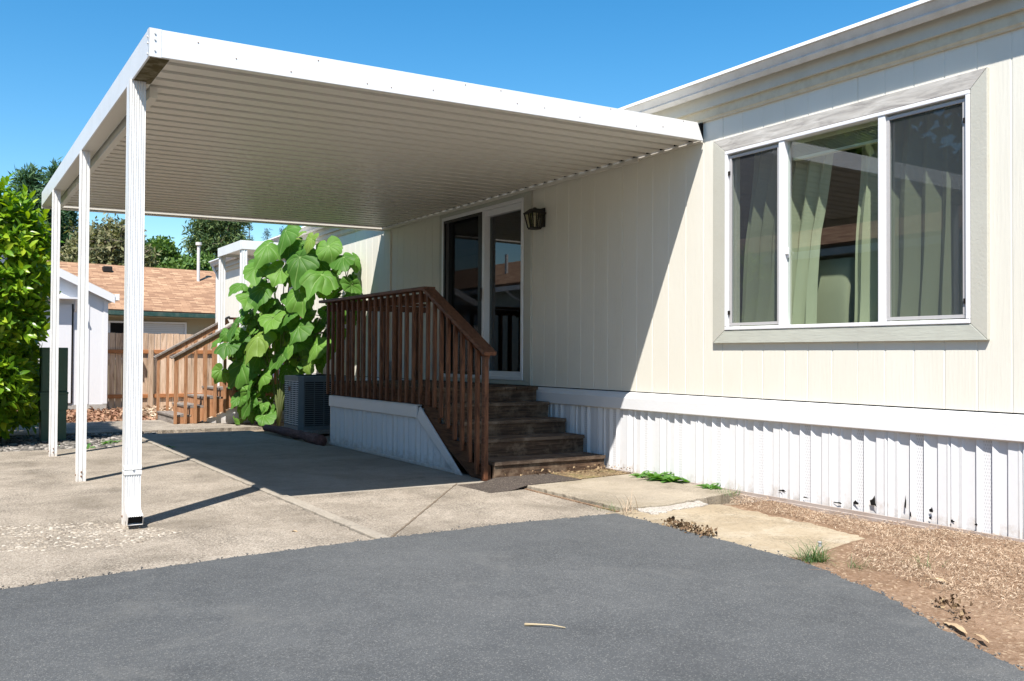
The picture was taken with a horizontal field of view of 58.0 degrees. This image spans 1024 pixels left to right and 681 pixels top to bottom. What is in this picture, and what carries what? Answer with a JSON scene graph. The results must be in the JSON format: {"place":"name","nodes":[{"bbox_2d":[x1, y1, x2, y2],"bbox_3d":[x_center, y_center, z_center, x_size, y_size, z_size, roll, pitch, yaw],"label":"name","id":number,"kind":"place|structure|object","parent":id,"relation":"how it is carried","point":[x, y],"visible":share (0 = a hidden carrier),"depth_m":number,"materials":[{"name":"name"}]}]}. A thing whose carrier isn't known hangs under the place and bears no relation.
{"place":"outdoors","nodes":[
{"label":"outdoors","id":0,"kind":"place"},
{"bbox_2d":[8,420,262,436],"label":"path","id":1,"kind":"structure","parent":0,"point":[150,426],"depth_m":15.01,"materials":[{"name":"concrete"}]},
{"bbox_2d":[153,316,301,423],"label":"wooden stairs","id":2,"kind":"structure","parent":1,"relation":"on","point":[213,400],"depth_m":16.15,"materials":[{"name":"orange wood"}]},
{"bbox_2d":[217,240,315,385],"bbox_3d":[-4.549,-0.441,17.088,1.400,2.585,1.550,1,-1,-32],"label":"porch cover","id":3,"kind":"object","parent":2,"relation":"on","point":[243,250],"visible":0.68,"depth_m":17.26,"materials":[{"name":"white"}]},
{"bbox_2d":[243,222,252,239],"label":"spruce tree","id":4,"kind":"object","parent":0,"point":[251,229],"visible":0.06,"depth_m":71.11,"materials":[{"name":"green plant"}]},
{"bbox_2d":[261,228,271,239],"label":"spruce tree","id":5,"kind":"object","parent":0,"point":[267,235],"visible":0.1,"depth_m":71.84,"materials":[{"name":"green plant"}]},
{"bbox_2d":[9,397,740,504],"bbox_3d":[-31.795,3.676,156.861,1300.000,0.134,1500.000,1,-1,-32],"label":"ground","id":6,"kind":"structure","parent":0,"point":[458,464],"depth_m":14.21,"materials":[{"name":"soil"}]},
{"bbox_2d":[0,173,64,443],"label":"laurel hedge","id":7,"kind":"object","parent":6,"relation":"on","point":[25,273],"visible":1,"depth_m":12.00,"materials":[{"name":"green plant"}]},
{"bbox_2d":[5,162,64,257],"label":"cypress tree","id":8,"kind":"object","parent":6,"relation":"on","point":[30,179],"visible":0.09,"depth_m":47.73,"materials":[{"name":"green plant"}]},
{"bbox_2d":[39,156,78,254],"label":"cypress tree","id":9,"kind":"object","parent":6,"relation":"on","point":[66,216],"visible":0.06,"depth_m":49.23,"materials":[{"name":"green plant"}]},
{"bbox_2d":[0,255,119,410],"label":"utility shed","id":10,"kind":"structure","parent":6,"relation":"on","point":[99,299],"depth_m":21.25,"materials":[{"name":"white paint"}]},
{"bbox_2d":[37,304,73,402],"bbox_3d":[-10.352,0.295,20.848,0.800,2.270,0.056,1,-1,-32],"label":"door","id":11,"kind":"structure","parent":10,"relation":"in","point":[66,312],"depth_m":20.99,"materials":[{"name":"white paint"}]},
{"bbox_2d":[0,431,160,451],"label":"gravel","id":12,"kind":"structure","parent":6,"relation":"on","point":[28,443],"depth_m":12.57,"materials":[{"name":"white gravel"}]},
{"bbox_2d":[38,347,68,440],"bbox_3d":[-6.466,0.752,13.002,0.360,1.305,0.375,1,-1,-32],"label":"utility pedestal","id":13,"kind":"object","parent":12,"relation":"on","point":[44,381],"visible":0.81,"depth_m":12.88,"materials":[{"name":"green metal"}]},
{"bbox_2d":[42,349,66,390],"bbox_3d":[-6.374,0.413,12.867,0.305,0.580,0.007,1,-1,-32],"label":"door","id":14,"kind":"structure","parent":13,"relation":"in","point":[62,355],"depth_m":12.89,"materials":[{"name":"green metal"}]},
{"bbox_2d":[101,440,120,444],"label":"weed","id":15,"kind":"object","parent":12,"relation":"on","point":[105,442],"visible":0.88,"depth_m":12.38,"materials":[{"name":"green plant"}]},
{"bbox_2d":[17,406,155,422],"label":"leaf litter","id":16,"kind":"object","parent":6,"relation":"on","point":[105,414],"visible":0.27,"depth_m":18.04,"materials":[{"name":"brown plant"}]},
{"bbox_2d":[48,213,168,266],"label":"thinning tree","id":17,"kind":"object","parent":6,"relation":"on","point":[107,244],"visible":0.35,"depth_m":47.26,"materials":[{"name":"green plant"}]},
{"bbox_2d":[60,242,215,394],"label":"shingled house","id":18,"kind":"structure","parent":6,"relation":"on","point":[178,301],"depth_m":30.82,"materials":[{"name":"brown"}]},
{"bbox_2d":[108,321,186,357],"bbox_3d":[-11.776,0.003,29.863,2.400,1.230,0.050,1,-1,-32],"label":"window","id":19,"kind":"structure","parent":18,"relation":"in","point":[113,326],"depth_m":30.00,"materials":[{"name":"glass"}]},
{"bbox_2d":[106,333,211,407],"bbox_3d":[-7.388,0.751,23.474,5.580,1.818,0.129,1,-1,-32],"label":"wooden fence","id":20,"kind":"object","parent":6,"relation":"on","point":[115,368],"visible":0.22,"depth_m":22.66,"materials":[{"name":"brown wood"}]},
{"bbox_2d":[144,235,188,267],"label":"leafy tree","id":21,"kind":"object","parent":6,"relation":"on","point":[167,247],"visible":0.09,"depth_m":52.65,"materials":[{"name":"green plant"}]},
{"bbox_2d":[109,405,228,419],"bbox_3d":[-7.249,1.574,20.255,2.455,0.336,5.616,1,-1,-32],"label":"straw patch","id":22,"kind":"object","parent":6,"relation":"on","point":[148,410],"visible":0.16,"depth_m":20.51,"materials":[{"name":"beige plant"}]},
{"bbox_2d":[0,440,372,588],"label":"concrete apron","id":23,"kind":"object","parent":6,"relation":"on","point":[211,514],"visible":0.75,"depth_m":6.75,"materials":[{"name":"beige concrete"}]},
{"bbox_2d":[0,522,182,551],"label":"exposed pebbles","id":24,"kind":"object","parent":23,"relation":"on","point":[91,534],"visible":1,"depth_m":6.08,"materials":[{"name":"grey gravel"}]},
{"bbox_2d":[42,27,702,525],"bbox_3d":[-2.178,-0.315,10.159,4.822,3.335,7.158,1,-1,-32],"label":"carport","id":25,"kind":"object","parent":23,"relation":"on","point":[180,125],"visible":1,"depth_m":8.33,"materials":[{"name":"white metal"}]},
{"bbox_2d":[156,250,218,270],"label":"leafy tree","id":26,"kind":"object","parent":6,"relation":"on","point":[186,264],"visible":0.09,"depth_m":47.91,"materials":[{"name":"green plant"}]},
{"bbox_2d":[178,219,251,260],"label":"pine tree","id":27,"kind":"object","parent":6,"relation":"on","point":[212,236],"visible":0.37,"depth_m":55.34,"materials":[{"name":"green plant"}]},
{"bbox_2d":[142,437,388,538],"bbox_3d":[-2.975,1.380,9.439,0.119,0.114,8.600,1,-1,-32],"label":"joint strip","id":28,"kind":"object","parent":6,"relation":"on","point":[350,525],"visible":0.49,"depth_m":7.70,"materials":[{"name":"concrete"}]},
{"bbox_2d":[211,225,361,425],"bbox_3d":[-3.780,-0.243,15.473,2.996,3.395,1.140,0,-1,28],"label":"broad leaved plant","id":29,"kind":"object","parent":6,"relation":"on","point":[299,345],"visible":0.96,"depth_m":15.32,"materials":[{"name":"green plant"}]},
{"bbox_2d":[263,424,326,445],"bbox_3d":[-3.163,1.347,13.329,0.175,0.156,2.511,1,-1,-31],"label":"edging log","id":30,"kind":"object","parent":6,"relation":"on","point":[315,438],"visible":0.98,"depth_m":13.04,"materials":[{"name":"brown wood"}]},
{"bbox_2d":[281,374,345,433],"bbox_3d":[-3.140,0.994,14.731,1.000,0.897,1.150,1,-1,-32],"label":"air conditioner","id":31,"kind":"object","parent":6,"relation":"on","point":[306,405],"visible":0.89,"depth_m":14.35,"materials":[{"name":"grey metal"}]},
{"bbox_2d":[142,430,484,496],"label":"carport slab","id":32,"kind":"structure","parent":6,"relation":"on","point":[291,467],"depth_m":10.02,"materials":[{"name":"concrete"}]},
{"bbox_2d":[294,482,621,536],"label":"entry slab","id":33,"kind":"structure","parent":6,"relation":"on","point":[389,512],"depth_m":7.24,"materials":[{"name":"concrete"}]},
{"bbox_2d":[391,483,456,536],"bbox_3d":[-0.653,1.323,7.318,0.026,0.026,2.583,0,-1,6],"label":"carport joint","id":34,"kind":"object","parent":33,"relation":"on","point":[412,519],"visible":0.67,"depth_m":6.96,"materials":[{"name":"beige concrete"}]},
{"bbox_2d":[459,473,581,492],"bbox_3d":[0.084,1.318,8.567,1.062,0.052,0.571,1,-1,-35],"label":"door mat","id":35,"kind":"object","parent":33,"relation":"on","point":[502,484],"depth_m":8.50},
{"bbox_2d":[523,488,619,511],"bbox_3d":[0.464,1.333,7.693,0.041,0.030,1.401,1,-1,-30],"label":"slab joint","id":36,"kind":"object","parent":33,"relation":"on","point":[597,506],"visible":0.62,"depth_m":7.60,"materials":[{"name":"concrete"}]},
{"bbox_2d":[593,503,621,510],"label":"grass tuft","id":37,"kind":"object","parent":33,"relation":"on","point":[608,507],"visible":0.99,"depth_m":7.08,"materials":[{"name":"beige plant"}]},
{"bbox_2d":[319,286,605,480],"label":"entry deck","id":38,"kind":"structure","parent":6,"relation":"on","point":[512,430],"depth_m":10.09,"materials":[{"name":"brown wood"}]},
{"bbox_2d":[209,0,1023,541],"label":"mobile home","id":39,"kind":"object","parent":6,"relation":"on","point":[603,310],"visible":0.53,"depth_m":7.82,"materials":[{"name":"paint"}]},
{"bbox_2d":[389,361,391,379],"bbox_3d":[-2.050,0.829,14.247,0.693,1.027,0.218,-1,-1,44],"label":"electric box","id":40,"kind":"object","parent":39,"relation":"attached to","point":[390,368],"visible":0.02,"depth_m":14.00,"materials":[{"name":"grey metal"}]},
{"bbox_2d":[439,191,532,384],"bbox_3d":[-0.362,-0.632,11.857,0.162,2.345,2.330,1,-1,-32],"label":"sliding door","id":41,"kind":"structure","parent":39,"relation":"in","point":[485,250],"depth_m":11.67,"materials":[{"name":"white glass"}]},
{"bbox_2d":[523,207,545,229],"bbox_3d":[0.269,-1.405,10.628,0.209,0.252,0.196,1,-1,-32],"label":"wall lantern","id":42,"kind":"object","parent":39,"relation":"attached to","point":[539,213],"depth_m":10.60,"materials":[{"name":"black metal"}]},
{"bbox_2d":[741,141,833,329],"bbox_3d":[2.326,-0.783,7.882,0.130,1.850,1.107,1,-1,-32],"label":"curtain","id":43,"kind":"object","parent":39,"relation":"hanging from","point":[810,180],"visible":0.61,"depth_m":7.84,"materials":[{"name":"green fabric"}]},
{"bbox_2d":[792,120,877,160],"bbox_3d":[2.585,-1.587,7.296,0.055,0.180,0.900,1,-1,-32],"label":"window blind","id":44,"kind":"object","parent":39,"relation":"attached to","point":[852,137],"depth_m":7.29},
{"bbox_2d":[817,258,854,327],"bbox_3d":[3.013,-0.096,8.174,1.010,1.168,0.870,1,-1,-32],"label":"armchair","id":45,"kind":"object","parent":39,"relation":"in","point":[836,293],"visible":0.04,"depth_m":7.72,"materials":[{"name":"green fabric"}]},
{"bbox_2d":[713,67,989,342],"bbox_3d":[2.510,-0.896,7.227,0.086,1.817,2.552,1,-1,-32],"label":"window","id":46,"kind":"structure","parent":39,"relation":"in","point":[971,89],"depth_m":6.82,"materials":[{"name":"white plastic"}]},
{"bbox_2d":[854,103,965,326],"bbox_3d":[2.961,-0.796,6.863,0.129,1.850,1.066,1,-1,-32],"label":"curtain","id":47,"kind":"object","parent":39,"relation":"hanging from","point":[927,210],"visible":0.59,"depth_m":6.83,"materials":[{"name":"green fabric"}]},
{"bbox_2d":[522,474,735,510],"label":"walkway slab","id":48,"kind":"structure","parent":6,"relation":"on","point":[601,491],"depth_m":7.92,"materials":[{"name":"concrete"}]},
{"bbox_2d":[550,469,631,478],"bbox_3d":[0.799,1.313,9.105,0.715,0.016,0.520,1,-1,-32],"label":"dirt patch","id":49,"kind":"object","parent":48,"relation":"on","point":[581,474],"depth_m":9.06,"materials":[{"name":"brown soil"}]},
{"bbox_2d":[504,464,629,475],"bbox_3d":[0.566,1.283,9.004,1.272,0.084,0.433,1,-1,-32],"label":"step debris","id":50,"kind":"object","parent":49,"relation":"on","point":[598,468],"visible":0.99,"depth_m":9.11,"materials":[{"name":"brown plant"}]},
{"bbox_2d":[629,470,652,477],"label":"weed","id":51,"kind":"object","parent":48,"relation":"on","point":[634,474],"visible":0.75,"depth_m":8.91,"materials":[{"name":"green plant"}]},
{"bbox_2d":[692,483,721,489],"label":"weed","id":52,"kind":"object","parent":48,"relation":"on","point":[706,485],"visible":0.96,"depth_m":8.17,"materials":[{"name":"green plant"}]},
{"bbox_2d":[712,486,741,496],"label":"grass tuft","id":53,"kind":"object","parent":48,"relation":"on","point":[732,491],"visible":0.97,"depth_m":7.90,"materials":[{"name":"beige plant"}]},
{"bbox_2d":[638,471,689,482],"bbox_3d":[1.421,1.312,8.656,0.442,0.141,0.660,1,-1,-32],"label":"weed","id":54,"kind":"object","parent":6,"relation":"on","point":[664,476],"visible":0.95,"depth_m":8.62,"materials":[{"name":"green plant"}]},
{"bbox_2d":[606,504,864,557],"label":"sandy slab","id":55,"kind":"structure","parent":6,"relation":"on","point":[757,530],"depth_m":6.38,"materials":[{"name":"beige concrete"}]},
{"bbox_2d":[614,488,652,514],"bbox_3d":[0.831,1.206,6.972,0.445,0.185,0.356,1,-1,-32],"label":"grass tuft","id":56,"kind":"object","parent":55,"relation":"on","point":[626,508],"visible":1,"depth_m":6.96,"materials":[{"name":"plant"}]},
{"bbox_2d":[636,500,707,514],"bbox_3d":[1.294,1.341,7.257,0.777,0.070,0.267,1,-1,-37],"label":"mortar seam","id":57,"kind":"object","parent":55,"relation":"on","point":[662,509],"visible":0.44,"depth_m":7.21,"materials":[{"name":"beige concrete"}]},
{"bbox_2d":[661,516,717,536],"bbox_3d":[1.215,1.262,6.292,0.208,0.072,0.609,1,-1,-19],"label":"dead weed","id":58,"kind":"object","parent":55,"relation":"on","point":[687,526],"visible":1,"depth_m":6.26,"materials":[{"name":"brown plant"}]},
{"bbox_2d":[724,501,1023,670],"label":"soil bed","id":59,"kind":"object","parent":6,"relation":"on","point":[1000,629],"visible":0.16,"depth_m":4.93,"materials":[{"name":"brown soil"}]},
{"bbox_2d":[787,537,832,563],"bbox_3d":[1.753,1.231,5.380,0.350,0.134,0.383,0,-1,3],"label":"grass tuft","id":60,"kind":"object","parent":59,"relation":"on","point":[811,557],"visible":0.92,"depth_m":5.39,"materials":[{"name":"green plant"}]},
{"bbox_2d":[828,553,879,569],"bbox_3d":[1.944,1.256,5.256,0.329,0.081,0.276,0,-1,19],"label":"grass tuft","id":61,"kind":"object","parent":59,"relation":"on","point":[854,563],"visible":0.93,"depth_m":5.25,"materials":[{"name":"plant"}]},
{"bbox_2d":[904,553,948,568],"bbox_3d":[2.318,1.238,5.224,0.266,0.081,0.259,1,-1,-44],"label":"grass tuft","id":62,"kind":"object","parent":59,"relation":"on","point":[924,563],"visible":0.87,"depth_m":5.20,"materials":[{"name":"beige plant"}]},
{"bbox_2d":[931,594,972,619],"bbox_3d":[2.083,1.235,4.342,0.132,0.087,0.325,0,-1,7],"label":"dead weed","id":63,"kind":"object","parent":59,"relation":"on","point":[943,602],"visible":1,"depth_m":4.34,"materials":[{"name":"brown plant"}]},
{"bbox_2d":[943,621,966,633],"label":"dry leaf","id":64,"kind":"object","parent":59,"relation":"on","point":[959,627],"visible":1,"depth_m":4.08,"materials":[{"name":"beige plant"}]},
{"bbox_2d":[974,634,988,642],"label":"dry leaf","id":65,"kind":"object","parent":59,"relation":"on","point":[983,637],"visible":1,"depth_m":3.93,"materials":[{"name":"beige plant"}]},
{"bbox_2d":[0,0,918,257],"label":"sky","id":66,"kind":"structure","parent":0,"point":[59,59],"materials":[{"name":"blue"}]},
{"bbox_2d":[0,513,1023,680],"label":"driveway","id":67,"kind":"structure","parent":0,"point":[619,597],"depth_m":4.14,"materials":[{"name":"grey asphalt"}]},
{"bbox_2d":[524,623,565,627],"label":"twig","id":68,"kind":"object","parent":67,"relation":"on","point":[530,624],"visible":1,"depth_m":4.00,"materials":[{"name":"beige wood"}]},
{"bbox_2d":[729,492,1023,617],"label":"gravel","id":69,"kind":"structure","parent":0,"point":[889,531],"depth_m":5.53,"materials":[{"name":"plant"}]}
]}

